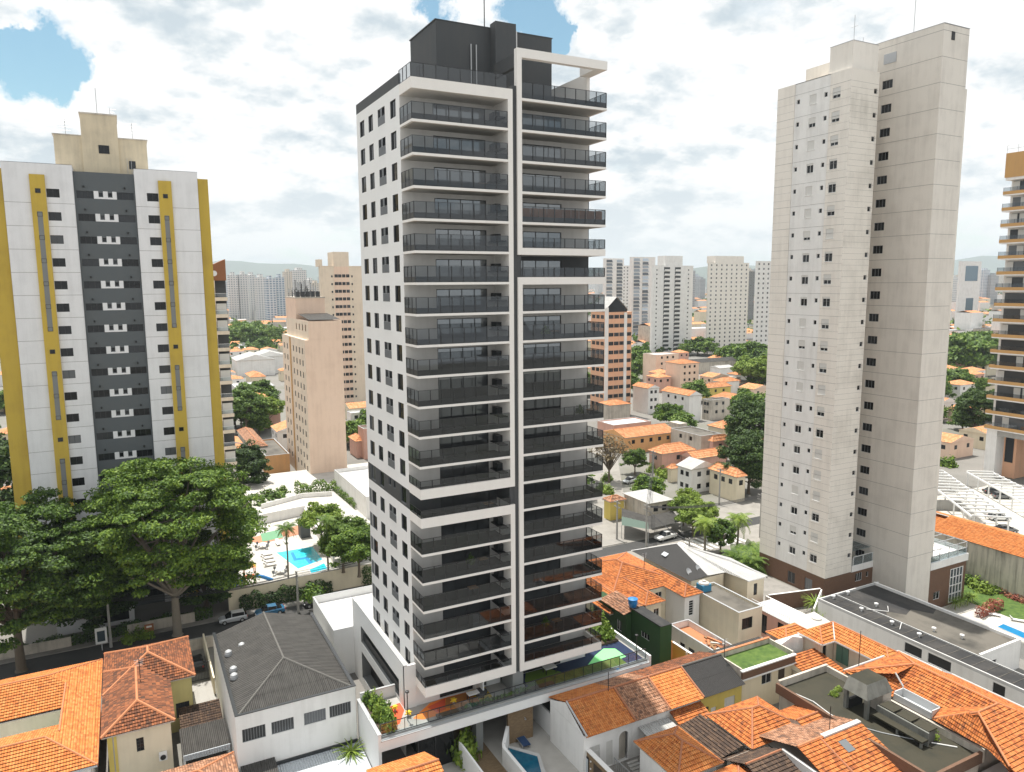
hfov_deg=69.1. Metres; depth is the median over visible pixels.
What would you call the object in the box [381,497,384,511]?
window
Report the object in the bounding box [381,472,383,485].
window
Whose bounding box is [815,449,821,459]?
bedroom window
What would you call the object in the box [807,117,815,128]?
bedroom window
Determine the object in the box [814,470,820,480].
bedroom window
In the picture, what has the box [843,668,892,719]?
barbecue hood
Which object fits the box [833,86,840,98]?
bedroom window
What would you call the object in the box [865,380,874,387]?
kitchen window
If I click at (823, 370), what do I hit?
bedroom window
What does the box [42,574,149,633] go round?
tree
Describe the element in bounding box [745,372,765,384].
tree
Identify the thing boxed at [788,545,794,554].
bedroom window
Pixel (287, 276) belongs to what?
distant tower
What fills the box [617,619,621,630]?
window
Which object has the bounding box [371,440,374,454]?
window
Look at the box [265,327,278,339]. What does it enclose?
tree
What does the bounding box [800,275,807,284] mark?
bedroom window
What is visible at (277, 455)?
house
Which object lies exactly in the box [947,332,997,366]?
tree
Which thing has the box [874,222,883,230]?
kitchen window
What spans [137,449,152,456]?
service window
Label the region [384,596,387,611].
window
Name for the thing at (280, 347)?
house
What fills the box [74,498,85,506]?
window
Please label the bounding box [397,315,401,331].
window
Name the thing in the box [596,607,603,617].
window
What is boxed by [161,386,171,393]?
window
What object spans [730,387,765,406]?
tree
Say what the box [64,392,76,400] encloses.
window
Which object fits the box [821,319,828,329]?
bedroom window
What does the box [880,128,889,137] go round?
kitchen window
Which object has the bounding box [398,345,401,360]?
window
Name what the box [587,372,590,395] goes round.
tree
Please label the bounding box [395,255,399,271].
window
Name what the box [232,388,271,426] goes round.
tree
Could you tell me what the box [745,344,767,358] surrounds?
tree
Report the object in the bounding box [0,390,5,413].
tree
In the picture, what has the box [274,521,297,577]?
palm tree
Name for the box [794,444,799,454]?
bedroom window
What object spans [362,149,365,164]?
window
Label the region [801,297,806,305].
bedroom window
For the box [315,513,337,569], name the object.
palm tree
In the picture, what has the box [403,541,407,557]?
window
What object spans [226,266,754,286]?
hills
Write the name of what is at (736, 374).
house
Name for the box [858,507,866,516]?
kitchen window
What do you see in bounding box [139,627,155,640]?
shrub
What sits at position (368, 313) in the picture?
window
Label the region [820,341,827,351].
bedroom window
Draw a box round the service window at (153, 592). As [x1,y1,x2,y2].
[148,589,162,595]
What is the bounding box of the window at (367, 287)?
[366,286,369,299]
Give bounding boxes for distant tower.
[226,281,228,309]
[227,272,239,318]
[237,271,249,319]
[248,272,255,319]
[254,274,265,320]
[264,275,276,320]
[274,274,285,315]
[282,269,292,306]
[290,268,306,295]
[307,278,314,291]
[310,281,318,290]
[588,284,594,289]
[595,272,602,293]
[692,271,694,306]
[695,277,705,299]
[952,277,957,301]
[979,268,989,297]
[986,273,998,303]
[998,270,1004,292]
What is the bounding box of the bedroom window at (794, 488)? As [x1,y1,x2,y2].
[792,485,797,494]
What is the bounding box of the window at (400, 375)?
[399,374,402,389]
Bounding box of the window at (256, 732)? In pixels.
[242,724,265,742]
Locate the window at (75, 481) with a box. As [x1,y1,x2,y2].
[72,477,84,485]
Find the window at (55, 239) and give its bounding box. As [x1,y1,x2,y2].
[50,235,63,243]
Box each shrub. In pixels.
[118,628,137,645]
[130,625,140,640]
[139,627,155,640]
[253,497,267,505]
[257,488,271,497]
[266,488,285,500]
[275,485,290,494]
[299,582,326,603]
[361,690,372,706]
[367,686,380,709]
[369,694,381,710]
[370,702,382,723]
[376,693,386,705]
[376,702,395,723]
[379,699,391,709]
[379,712,397,733]
[380,706,396,729]
[446,727,481,770]
[459,726,473,741]
[595,480,606,490]
[595,610,606,630]
[600,472,613,481]
[600,618,614,639]
[603,483,615,494]
[644,463,656,472]
[654,465,667,475]
[658,468,667,478]
[828,688,839,697]
[835,685,842,691]
[940,454,958,467]
[964,574,972,584]
[967,573,985,590]
[973,581,995,594]
[991,584,1003,595]
[1001,588,1011,598]
[1009,592,1022,601]
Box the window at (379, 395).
[378,393,381,408]
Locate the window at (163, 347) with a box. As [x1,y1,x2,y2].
[158,344,168,351]
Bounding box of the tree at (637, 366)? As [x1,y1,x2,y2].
[631,358,642,375]
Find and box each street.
[0,516,759,679]
[587,447,760,560]
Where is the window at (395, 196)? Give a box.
[394,194,397,211]
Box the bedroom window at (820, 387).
[818,385,824,395]
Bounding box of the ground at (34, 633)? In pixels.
[0,287,1023,771]
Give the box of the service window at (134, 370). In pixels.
[130,366,146,373]
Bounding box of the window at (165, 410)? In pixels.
[162,406,172,414]
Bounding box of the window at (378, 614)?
[377,611,379,623]
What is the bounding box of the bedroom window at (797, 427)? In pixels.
[794,424,800,433]
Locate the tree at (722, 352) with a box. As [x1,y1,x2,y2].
[714,343,736,356]
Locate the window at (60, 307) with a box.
[56,303,69,311]
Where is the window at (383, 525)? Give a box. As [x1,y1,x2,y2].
[382,522,385,536]
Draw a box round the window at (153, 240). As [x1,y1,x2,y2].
[150,237,161,244]
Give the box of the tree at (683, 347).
[676,343,691,352]
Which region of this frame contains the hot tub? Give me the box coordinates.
[308,562,326,573]
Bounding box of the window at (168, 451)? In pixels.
[165,447,175,454]
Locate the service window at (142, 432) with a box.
[135,429,150,435]
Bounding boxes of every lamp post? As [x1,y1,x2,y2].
[405,690,408,720]
[635,634,637,659]
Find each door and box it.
[417,730,453,764]
[606,740,611,765]
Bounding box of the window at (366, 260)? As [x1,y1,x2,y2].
[365,259,368,273]
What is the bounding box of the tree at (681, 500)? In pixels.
[667,495,696,525]
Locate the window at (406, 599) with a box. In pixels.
[405,595,408,611]
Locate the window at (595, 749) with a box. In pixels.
[590,745,598,756]
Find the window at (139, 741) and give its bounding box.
[136,737,143,751]
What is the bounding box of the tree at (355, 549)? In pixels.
[328,524,370,577]
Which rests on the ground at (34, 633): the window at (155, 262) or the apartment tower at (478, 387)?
the apartment tower at (478, 387)
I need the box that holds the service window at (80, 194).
[76,191,93,198]
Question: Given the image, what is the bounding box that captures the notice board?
[144,623,153,632]
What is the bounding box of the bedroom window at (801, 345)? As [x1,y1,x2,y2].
[798,340,804,349]
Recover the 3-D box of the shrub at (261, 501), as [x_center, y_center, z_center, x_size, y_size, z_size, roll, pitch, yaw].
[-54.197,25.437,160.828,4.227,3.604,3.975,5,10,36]
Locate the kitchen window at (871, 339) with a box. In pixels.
[868,336,876,343]
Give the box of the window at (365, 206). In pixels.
[364,204,366,219]
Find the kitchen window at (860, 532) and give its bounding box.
[856,528,865,536]
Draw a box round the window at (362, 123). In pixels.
[361,121,364,136]
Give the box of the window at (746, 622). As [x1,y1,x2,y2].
[742,616,751,629]
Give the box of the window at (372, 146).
[370,144,373,160]
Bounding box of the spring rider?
[391,704,398,711]
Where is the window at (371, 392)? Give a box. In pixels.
[370,390,372,403]
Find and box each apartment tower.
[0,89,228,622]
[315,252,365,402]
[352,0,606,755]
[603,258,623,302]
[623,266,629,310]
[629,257,655,336]
[650,256,692,352]
[706,256,748,352]
[747,271,754,323]
[753,261,770,344]
[759,0,969,606]
[983,143,1023,478]
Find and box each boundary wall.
[0,636,71,659]
[127,612,194,634]
[189,635,213,650]
[203,633,215,693]
[228,563,371,610]
[249,505,304,526]
[261,493,301,508]
[302,491,331,497]
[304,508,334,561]
[459,741,482,771]
[502,726,525,771]
[533,704,549,735]
[586,748,613,771]
[671,641,691,659]
[765,596,803,613]
[768,588,820,607]
[813,589,821,612]
[936,499,985,523]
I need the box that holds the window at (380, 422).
[379,420,382,434]
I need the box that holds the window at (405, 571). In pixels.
[404,568,407,584]
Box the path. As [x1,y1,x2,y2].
[454,726,506,771]
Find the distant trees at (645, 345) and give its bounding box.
[229,290,1001,351]
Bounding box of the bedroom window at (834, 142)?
[829,135,837,146]
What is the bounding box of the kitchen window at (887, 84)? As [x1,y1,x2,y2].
[882,79,892,89]
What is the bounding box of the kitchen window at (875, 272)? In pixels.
[871,268,880,276]
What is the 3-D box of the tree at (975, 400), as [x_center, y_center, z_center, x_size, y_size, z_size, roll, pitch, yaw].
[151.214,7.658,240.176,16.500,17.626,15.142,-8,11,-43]
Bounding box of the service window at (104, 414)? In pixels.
[95,411,110,418]
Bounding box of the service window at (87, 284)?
[84,281,100,288]
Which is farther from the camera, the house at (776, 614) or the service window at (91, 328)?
the service window at (91, 328)
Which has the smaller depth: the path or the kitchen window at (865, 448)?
the path
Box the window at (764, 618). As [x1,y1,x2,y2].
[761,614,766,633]
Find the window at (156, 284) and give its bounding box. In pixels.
[153,281,164,288]
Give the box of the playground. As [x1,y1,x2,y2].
[234,565,272,585]
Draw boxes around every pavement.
[0,600,303,665]
[600,538,626,546]
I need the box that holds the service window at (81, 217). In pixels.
[78,214,94,220]
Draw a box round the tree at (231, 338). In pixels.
[228,325,240,340]
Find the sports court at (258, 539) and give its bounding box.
[252,526,297,542]
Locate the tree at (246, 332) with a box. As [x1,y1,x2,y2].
[233,324,270,342]
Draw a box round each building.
[213,259,237,478]
[282,280,346,473]
[313,585,372,673]
[631,543,767,602]
[775,664,984,771]
[817,581,1023,705]
[934,511,1023,600]
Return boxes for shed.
[178,698,222,728]
[776,634,803,653]
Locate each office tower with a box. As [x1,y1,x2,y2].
[590,296,631,411]
[954,261,981,327]
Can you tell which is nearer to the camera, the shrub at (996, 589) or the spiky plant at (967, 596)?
the spiky plant at (967, 596)
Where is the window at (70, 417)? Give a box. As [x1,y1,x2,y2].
[66,413,78,421]
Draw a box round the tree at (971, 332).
[957,330,981,335]
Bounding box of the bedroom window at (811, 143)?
[807,140,813,150]
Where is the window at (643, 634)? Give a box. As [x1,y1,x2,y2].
[641,631,648,640]
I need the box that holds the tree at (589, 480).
[587,459,595,484]
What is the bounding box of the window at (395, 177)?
[393,163,397,180]
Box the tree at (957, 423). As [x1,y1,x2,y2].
[946,410,978,428]
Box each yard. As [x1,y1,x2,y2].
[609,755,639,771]
[761,576,879,637]
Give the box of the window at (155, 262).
[151,259,162,266]
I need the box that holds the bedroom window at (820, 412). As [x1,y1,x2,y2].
[816,406,823,416]
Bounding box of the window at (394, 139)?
[392,132,396,149]
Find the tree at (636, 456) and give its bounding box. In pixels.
[619,448,649,474]
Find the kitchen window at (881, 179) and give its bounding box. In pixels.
[877,175,886,184]
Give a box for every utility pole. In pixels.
[106,597,112,647]
[295,571,299,612]
[614,500,620,539]
[643,504,649,546]
[650,450,655,475]
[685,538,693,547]
[717,468,722,503]
[758,493,761,537]
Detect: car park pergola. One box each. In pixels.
[938,470,1011,530]
[966,470,1023,518]
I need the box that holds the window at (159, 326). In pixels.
[156,323,167,330]
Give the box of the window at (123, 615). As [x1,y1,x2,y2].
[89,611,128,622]
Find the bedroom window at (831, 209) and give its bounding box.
[826,205,834,216]
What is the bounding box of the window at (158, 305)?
[155,302,165,309]
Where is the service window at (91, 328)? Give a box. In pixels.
[87,325,103,332]
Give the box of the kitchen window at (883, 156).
[878,151,888,160]
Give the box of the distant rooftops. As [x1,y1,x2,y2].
[227,289,1002,349]
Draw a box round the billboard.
[94,627,107,649]
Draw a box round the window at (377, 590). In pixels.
[376,587,379,601]
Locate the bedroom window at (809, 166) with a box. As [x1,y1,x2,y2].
[806,163,812,173]
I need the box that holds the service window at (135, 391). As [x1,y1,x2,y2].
[132,387,147,394]
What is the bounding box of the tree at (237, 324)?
[229,321,253,340]
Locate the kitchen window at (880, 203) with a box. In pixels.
[876,199,885,207]
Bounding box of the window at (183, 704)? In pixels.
[176,701,189,717]
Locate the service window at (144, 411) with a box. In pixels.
[134,408,149,415]
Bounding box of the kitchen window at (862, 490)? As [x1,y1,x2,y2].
[859,486,867,495]
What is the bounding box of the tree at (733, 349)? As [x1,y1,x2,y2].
[726,340,760,357]
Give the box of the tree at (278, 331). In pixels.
[273,327,284,338]
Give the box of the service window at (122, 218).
[119,215,135,222]
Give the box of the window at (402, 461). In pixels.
[401,459,405,475]
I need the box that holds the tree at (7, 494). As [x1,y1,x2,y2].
[0,425,14,509]
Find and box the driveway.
[192,680,215,704]
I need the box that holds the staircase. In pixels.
[614,757,639,771]
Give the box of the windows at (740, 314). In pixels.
[709,314,745,345]
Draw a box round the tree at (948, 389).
[945,377,956,397]
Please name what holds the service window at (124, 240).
in the apartment tower at (109, 359)
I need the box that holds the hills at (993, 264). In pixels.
[213,256,1004,278]
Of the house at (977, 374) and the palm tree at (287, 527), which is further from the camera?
the house at (977, 374)
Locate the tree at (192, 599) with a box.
[164,551,241,606]
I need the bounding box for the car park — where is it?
[937,483,1023,534]
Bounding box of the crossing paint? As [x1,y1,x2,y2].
[678,537,745,549]
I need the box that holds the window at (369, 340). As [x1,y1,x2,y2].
[368,338,371,352]
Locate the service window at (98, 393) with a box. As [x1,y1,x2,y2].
[93,390,109,397]
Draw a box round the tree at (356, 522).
[336,515,368,527]
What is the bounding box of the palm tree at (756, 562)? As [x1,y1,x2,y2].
[735,547,768,574]
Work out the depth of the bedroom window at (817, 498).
117.89 m
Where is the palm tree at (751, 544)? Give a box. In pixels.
[733,539,759,556]
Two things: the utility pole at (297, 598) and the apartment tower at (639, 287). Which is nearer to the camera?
the utility pole at (297, 598)
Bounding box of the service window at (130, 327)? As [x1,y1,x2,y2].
[127,324,143,330]
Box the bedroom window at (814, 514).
[811,511,818,522]
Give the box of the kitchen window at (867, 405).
[864,401,872,409]
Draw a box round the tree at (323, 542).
[315,524,361,572]
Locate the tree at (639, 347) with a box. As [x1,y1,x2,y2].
[631,345,643,351]
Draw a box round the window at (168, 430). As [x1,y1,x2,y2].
[164,427,174,434]
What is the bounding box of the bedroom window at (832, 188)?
[828,182,835,192]
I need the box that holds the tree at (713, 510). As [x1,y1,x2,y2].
[694,499,719,529]
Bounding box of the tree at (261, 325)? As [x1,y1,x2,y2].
[256,323,271,335]
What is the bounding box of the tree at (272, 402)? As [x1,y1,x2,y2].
[236,392,284,433]
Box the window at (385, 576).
[384,573,386,586]
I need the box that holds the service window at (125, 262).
[122,259,138,265]
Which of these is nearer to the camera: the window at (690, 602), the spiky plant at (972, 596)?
the window at (690, 602)
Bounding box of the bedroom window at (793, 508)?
[791,505,796,515]
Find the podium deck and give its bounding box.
[357,627,650,767]
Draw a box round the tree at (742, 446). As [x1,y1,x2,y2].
[713,429,763,493]
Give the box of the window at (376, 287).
[375,286,377,300]
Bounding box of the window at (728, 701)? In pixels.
[724,695,734,706]
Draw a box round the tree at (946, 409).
[943,406,950,418]
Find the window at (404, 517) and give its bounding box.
[403,515,406,530]
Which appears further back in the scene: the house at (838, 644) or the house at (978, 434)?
the house at (978, 434)
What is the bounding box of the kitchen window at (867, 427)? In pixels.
[863,423,871,431]
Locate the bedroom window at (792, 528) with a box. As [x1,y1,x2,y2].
[790,525,795,535]
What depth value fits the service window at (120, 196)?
110.18 m
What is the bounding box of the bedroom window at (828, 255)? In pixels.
[825,251,831,261]
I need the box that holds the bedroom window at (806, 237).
[803,231,809,240]
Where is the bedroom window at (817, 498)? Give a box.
[813,491,819,501]
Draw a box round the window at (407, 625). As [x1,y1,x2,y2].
[406,622,409,637]
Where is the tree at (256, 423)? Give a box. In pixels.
[242,417,272,433]
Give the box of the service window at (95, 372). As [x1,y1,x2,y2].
[91,368,107,375]
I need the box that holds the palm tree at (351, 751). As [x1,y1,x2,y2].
[332,737,365,763]
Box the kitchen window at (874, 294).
[870,291,879,298]
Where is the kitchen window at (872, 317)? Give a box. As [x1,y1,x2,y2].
[869,314,878,321]
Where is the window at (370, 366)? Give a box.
[369,364,371,378]
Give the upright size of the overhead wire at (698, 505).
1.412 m
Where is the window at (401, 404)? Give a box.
[399,402,403,418]
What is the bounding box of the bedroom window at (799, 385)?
[796,382,802,391]
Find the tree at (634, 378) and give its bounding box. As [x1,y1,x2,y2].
[631,372,640,388]
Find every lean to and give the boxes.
[179,718,230,764]
[241,757,278,771]
[276,738,370,771]
[709,636,760,652]
[790,612,829,628]
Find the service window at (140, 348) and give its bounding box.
[129,345,144,352]
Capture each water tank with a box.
[628,597,637,607]
[696,579,710,592]
[811,615,823,621]
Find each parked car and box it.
[192,654,204,670]
[218,608,247,624]
[254,603,285,615]
[303,593,325,607]
[622,476,636,483]
[654,530,677,541]
[982,487,1004,493]
[987,513,1008,520]
[991,491,1010,498]
[993,524,1018,532]
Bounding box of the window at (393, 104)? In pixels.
[391,100,395,117]
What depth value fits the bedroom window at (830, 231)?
112.34 m
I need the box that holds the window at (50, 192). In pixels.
[46,189,59,197]
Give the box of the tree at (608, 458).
[589,433,632,482]
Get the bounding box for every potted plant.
[466,552,475,564]
[541,325,550,333]
[541,616,550,626]
[575,404,583,413]
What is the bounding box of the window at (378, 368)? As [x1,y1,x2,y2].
[377,367,380,381]
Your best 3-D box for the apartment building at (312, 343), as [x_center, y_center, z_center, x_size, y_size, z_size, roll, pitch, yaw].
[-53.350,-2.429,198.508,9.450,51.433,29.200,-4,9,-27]
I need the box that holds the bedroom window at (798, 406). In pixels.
[794,403,801,412]
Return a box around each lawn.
[526,657,625,686]
[963,584,1023,619]
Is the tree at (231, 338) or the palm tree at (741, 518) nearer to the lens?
the palm tree at (741, 518)
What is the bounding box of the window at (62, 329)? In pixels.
[58,326,71,333]
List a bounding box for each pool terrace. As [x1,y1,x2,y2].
[237,462,370,586]
[406,714,578,771]
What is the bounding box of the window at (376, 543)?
[375,540,377,552]
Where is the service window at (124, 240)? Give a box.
[120,237,136,244]
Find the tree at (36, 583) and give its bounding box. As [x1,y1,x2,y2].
[0,486,121,673]
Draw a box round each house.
[0,372,2,386]
[0,428,7,439]
[0,658,102,771]
[56,592,134,635]
[100,635,195,771]
[161,751,238,771]
[212,611,356,771]
[230,349,243,356]
[231,351,274,376]
[231,375,243,382]
[232,382,274,392]
[235,436,241,444]
[237,427,267,447]
[242,347,258,352]
[245,370,265,381]
[254,349,283,373]
[260,347,276,351]
[260,438,289,473]
[263,408,280,428]
[271,420,287,450]
[277,343,282,351]
[278,368,283,381]
[334,466,369,518]
[345,401,365,418]
[347,409,364,420]
[348,433,361,457]
[358,425,367,459]
[366,751,443,771]
[549,683,634,771]
[586,552,702,624]
[593,589,671,665]
[596,673,669,757]
[597,417,650,437]
[599,399,631,419]
[602,494,625,520]
[603,423,670,454]
[622,489,673,515]
[629,663,710,725]
[632,382,659,413]
[633,725,723,771]
[643,352,678,381]
[646,373,670,391]
[647,442,695,470]
[648,369,665,374]
[660,651,744,711]
[661,386,701,420]
[665,359,699,387]
[666,463,677,482]
[667,421,686,427]
[671,350,688,359]
[671,426,720,449]
[671,619,731,652]
[676,456,713,491]
[679,714,817,771]
[680,447,725,463]
[689,357,735,372]
[694,582,762,643]
[699,372,727,383]
[702,381,731,399]
[702,397,729,420]
[705,696,790,750]
[707,420,729,446]
[708,434,727,459]
[708,462,747,501]
[710,365,732,374]
[710,392,736,412]
[712,377,740,393]
[713,763,751,771]
[716,636,796,704]
[727,372,746,379]
[728,376,746,385]
[739,383,765,393]
[753,599,804,637]
[759,715,902,771]
[765,622,805,640]
[779,705,822,725]
[791,648,847,674]
[797,621,900,703]
[843,650,1023,771]
[940,432,973,458]
[943,398,955,418]
[945,380,974,397]
[948,405,983,424]
[951,362,971,367]
[955,367,985,378]
[958,370,984,377]
[959,425,991,449]
[972,363,995,375]
[986,385,994,390]
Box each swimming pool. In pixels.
[274,546,323,569]
[508,745,545,771]
[995,623,1023,638]
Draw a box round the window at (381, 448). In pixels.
[380,446,382,459]
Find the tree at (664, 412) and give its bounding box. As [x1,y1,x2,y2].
[651,403,685,421]
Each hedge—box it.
[12,605,212,646]
[238,579,332,609]
[294,479,335,493]
[332,483,356,509]
[361,565,371,585]
[464,686,530,708]
[588,624,616,642]
[975,598,1003,618]
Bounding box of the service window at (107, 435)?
[96,432,112,439]
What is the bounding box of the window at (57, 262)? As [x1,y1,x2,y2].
[52,258,65,266]
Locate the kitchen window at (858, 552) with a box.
[855,550,863,555]
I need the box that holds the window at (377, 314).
[376,313,378,327]
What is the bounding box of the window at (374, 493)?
[373,490,376,504]
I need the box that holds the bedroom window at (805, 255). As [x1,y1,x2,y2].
[801,253,808,262]
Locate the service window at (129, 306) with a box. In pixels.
[125,303,141,309]
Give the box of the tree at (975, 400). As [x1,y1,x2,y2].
[948,382,994,426]
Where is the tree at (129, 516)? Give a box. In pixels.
[62,456,270,636]
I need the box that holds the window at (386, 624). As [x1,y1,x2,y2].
[385,621,388,635]
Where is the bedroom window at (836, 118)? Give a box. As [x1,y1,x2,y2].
[832,110,839,122]
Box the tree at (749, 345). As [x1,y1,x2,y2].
[732,341,767,361]
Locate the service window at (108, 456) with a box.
[98,453,114,460]
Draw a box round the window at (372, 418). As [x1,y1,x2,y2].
[371,416,373,429]
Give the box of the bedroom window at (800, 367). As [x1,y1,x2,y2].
[797,361,803,370]
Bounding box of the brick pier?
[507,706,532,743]
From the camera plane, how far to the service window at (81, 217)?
108.23 m
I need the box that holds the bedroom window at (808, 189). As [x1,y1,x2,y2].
[804,186,811,196]
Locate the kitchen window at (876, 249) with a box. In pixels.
[873,245,882,253]
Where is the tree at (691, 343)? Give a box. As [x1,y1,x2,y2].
[682,336,708,354]
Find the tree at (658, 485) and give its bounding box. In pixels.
[629,473,667,494]
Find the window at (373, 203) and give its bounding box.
[372,202,375,216]
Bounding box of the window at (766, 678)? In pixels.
[762,673,770,684]
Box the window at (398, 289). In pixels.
[396,286,400,301]
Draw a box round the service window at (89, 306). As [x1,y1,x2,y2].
[86,303,102,310]
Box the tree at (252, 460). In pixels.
[235,439,273,483]
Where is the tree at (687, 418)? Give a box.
[666,411,698,426]
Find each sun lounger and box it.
[516,736,530,747]
[1010,615,1023,621]
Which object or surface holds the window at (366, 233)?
in the apartment tower at (478, 387)
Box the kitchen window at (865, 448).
[861,444,870,452]
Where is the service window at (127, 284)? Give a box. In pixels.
[124,281,140,287]
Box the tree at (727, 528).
[703,518,737,553]
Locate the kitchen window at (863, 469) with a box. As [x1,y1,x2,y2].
[860,465,868,473]
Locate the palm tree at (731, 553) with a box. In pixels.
[721,543,755,564]
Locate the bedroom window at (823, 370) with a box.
[818,363,826,373]
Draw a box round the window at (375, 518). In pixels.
[374,515,376,528]
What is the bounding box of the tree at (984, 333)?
[970,330,997,335]
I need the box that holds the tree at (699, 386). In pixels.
[681,378,712,397]
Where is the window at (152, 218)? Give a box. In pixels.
[148,215,159,223]
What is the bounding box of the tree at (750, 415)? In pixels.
[723,393,764,453]
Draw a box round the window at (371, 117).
[369,115,372,131]
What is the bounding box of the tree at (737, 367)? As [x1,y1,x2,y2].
[730,355,763,382]
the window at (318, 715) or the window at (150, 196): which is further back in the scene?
the window at (150, 196)
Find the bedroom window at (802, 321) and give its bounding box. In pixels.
[798,319,805,327]
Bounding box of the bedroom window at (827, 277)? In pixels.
[822,274,830,284]
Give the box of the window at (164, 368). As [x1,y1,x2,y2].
[159,365,170,372]
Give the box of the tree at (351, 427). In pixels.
[346,418,365,446]
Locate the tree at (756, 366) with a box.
[737,355,766,383]
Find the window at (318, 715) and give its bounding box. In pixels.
[304,708,325,724]
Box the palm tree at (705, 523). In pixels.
[692,514,721,550]
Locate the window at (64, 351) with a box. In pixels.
[60,348,73,356]
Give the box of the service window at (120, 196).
[117,192,133,199]
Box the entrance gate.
[192,660,209,681]
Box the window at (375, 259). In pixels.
[374,258,377,272]
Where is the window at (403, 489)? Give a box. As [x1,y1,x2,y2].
[402,487,405,502]
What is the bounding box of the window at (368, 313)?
[367,312,370,326]
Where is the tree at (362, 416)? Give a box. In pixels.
[358,409,366,424]
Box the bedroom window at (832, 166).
[829,158,836,169]
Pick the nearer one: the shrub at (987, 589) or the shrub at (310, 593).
the shrub at (310, 593)
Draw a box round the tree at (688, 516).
[674,503,711,536]
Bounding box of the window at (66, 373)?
[62,370,75,378]
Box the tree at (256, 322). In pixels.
[249,320,263,326]
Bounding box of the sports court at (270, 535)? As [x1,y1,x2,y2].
[261,529,282,541]
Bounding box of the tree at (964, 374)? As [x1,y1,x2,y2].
[946,367,979,382]
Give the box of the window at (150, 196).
[147,193,158,201]
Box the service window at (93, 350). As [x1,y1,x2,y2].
[89,347,105,353]
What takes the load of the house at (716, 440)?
on the ground at (34, 633)
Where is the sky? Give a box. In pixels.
[0,0,1023,268]
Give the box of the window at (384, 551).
[383,548,385,561]
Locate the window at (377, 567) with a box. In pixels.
[375,563,378,577]
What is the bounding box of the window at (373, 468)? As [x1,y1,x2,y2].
[372,465,375,479]
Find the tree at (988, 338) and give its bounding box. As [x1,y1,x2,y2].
[960,334,998,363]
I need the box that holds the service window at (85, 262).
[82,259,98,265]
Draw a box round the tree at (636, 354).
[631,349,651,362]
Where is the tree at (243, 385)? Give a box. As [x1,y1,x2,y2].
[232,382,262,393]
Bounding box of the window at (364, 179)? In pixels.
[363,177,365,192]
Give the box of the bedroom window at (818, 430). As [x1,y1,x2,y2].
[816,427,822,438]
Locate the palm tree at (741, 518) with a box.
[724,512,752,546]
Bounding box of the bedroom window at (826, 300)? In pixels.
[823,297,829,306]
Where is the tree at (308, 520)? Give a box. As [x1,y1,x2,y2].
[296,501,344,534]
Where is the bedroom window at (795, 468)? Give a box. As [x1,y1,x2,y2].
[793,465,798,474]
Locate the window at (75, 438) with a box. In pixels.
[68,435,80,443]
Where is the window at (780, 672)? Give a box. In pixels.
[778,668,784,679]
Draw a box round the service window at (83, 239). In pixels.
[80,236,96,243]
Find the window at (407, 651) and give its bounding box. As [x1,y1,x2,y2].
[406,647,410,663]
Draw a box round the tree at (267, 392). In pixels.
[260,388,281,399]
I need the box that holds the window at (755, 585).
[753,583,756,594]
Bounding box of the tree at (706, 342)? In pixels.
[693,337,716,355]
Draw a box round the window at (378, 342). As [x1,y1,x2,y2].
[376,340,379,354]
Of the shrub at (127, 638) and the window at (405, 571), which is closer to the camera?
the window at (405, 571)
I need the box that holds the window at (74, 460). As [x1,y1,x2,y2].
[70,456,82,464]
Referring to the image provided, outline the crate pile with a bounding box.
[702,636,723,649]
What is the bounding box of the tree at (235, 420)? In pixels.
[234,418,244,427]
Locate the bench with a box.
[870,701,936,748]
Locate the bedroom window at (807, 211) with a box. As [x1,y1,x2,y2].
[803,209,810,218]
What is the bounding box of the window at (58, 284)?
[54,281,67,288]
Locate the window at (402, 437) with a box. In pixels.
[400,431,404,446]
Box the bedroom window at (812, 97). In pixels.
[808,94,816,105]
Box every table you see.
[275,567,284,572]
[466,689,479,701]
[468,585,478,593]
[477,556,487,564]
[482,501,493,507]
[542,663,556,674]
[551,617,561,625]
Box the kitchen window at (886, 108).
[881,104,890,113]
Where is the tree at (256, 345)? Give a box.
[246,342,262,350]
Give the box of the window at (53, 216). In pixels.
[48,212,61,220]
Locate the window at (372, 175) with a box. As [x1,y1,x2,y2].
[371,173,374,188]
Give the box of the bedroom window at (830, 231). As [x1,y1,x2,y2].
[826,228,833,238]
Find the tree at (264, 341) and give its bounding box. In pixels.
[254,337,273,347]
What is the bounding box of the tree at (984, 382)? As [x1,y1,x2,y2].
[975,377,990,387]
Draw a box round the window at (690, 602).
[689,600,692,614]
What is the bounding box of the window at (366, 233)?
[365,232,367,246]
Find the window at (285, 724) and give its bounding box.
[271,717,293,733]
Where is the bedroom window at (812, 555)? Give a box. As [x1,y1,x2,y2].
[809,552,816,563]
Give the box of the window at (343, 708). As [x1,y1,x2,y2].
[329,701,350,717]
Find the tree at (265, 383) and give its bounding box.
[248,379,277,392]
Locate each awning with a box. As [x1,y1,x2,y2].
[621,508,681,542]
[638,717,676,735]
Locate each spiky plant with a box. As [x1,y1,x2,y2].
[801,593,822,611]
[949,596,963,610]
[954,595,967,607]
[958,590,977,604]
[965,591,977,601]
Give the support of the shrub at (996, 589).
on the lawn at (1013, 608)
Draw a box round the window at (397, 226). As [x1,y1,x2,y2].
[395,225,398,241]
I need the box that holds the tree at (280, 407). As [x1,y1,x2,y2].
[267,397,284,428]
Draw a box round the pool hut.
[297,517,310,537]
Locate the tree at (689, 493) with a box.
[675,487,702,501]
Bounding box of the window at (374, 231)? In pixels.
[373,230,376,245]
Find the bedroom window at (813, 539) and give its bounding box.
[811,532,817,543]
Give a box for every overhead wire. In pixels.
[109,575,296,600]
[109,576,296,601]
[123,574,295,598]
[124,573,295,597]
[649,495,759,506]
[650,497,759,507]
[656,495,756,506]
[656,496,759,507]
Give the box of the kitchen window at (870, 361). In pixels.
[866,358,875,365]

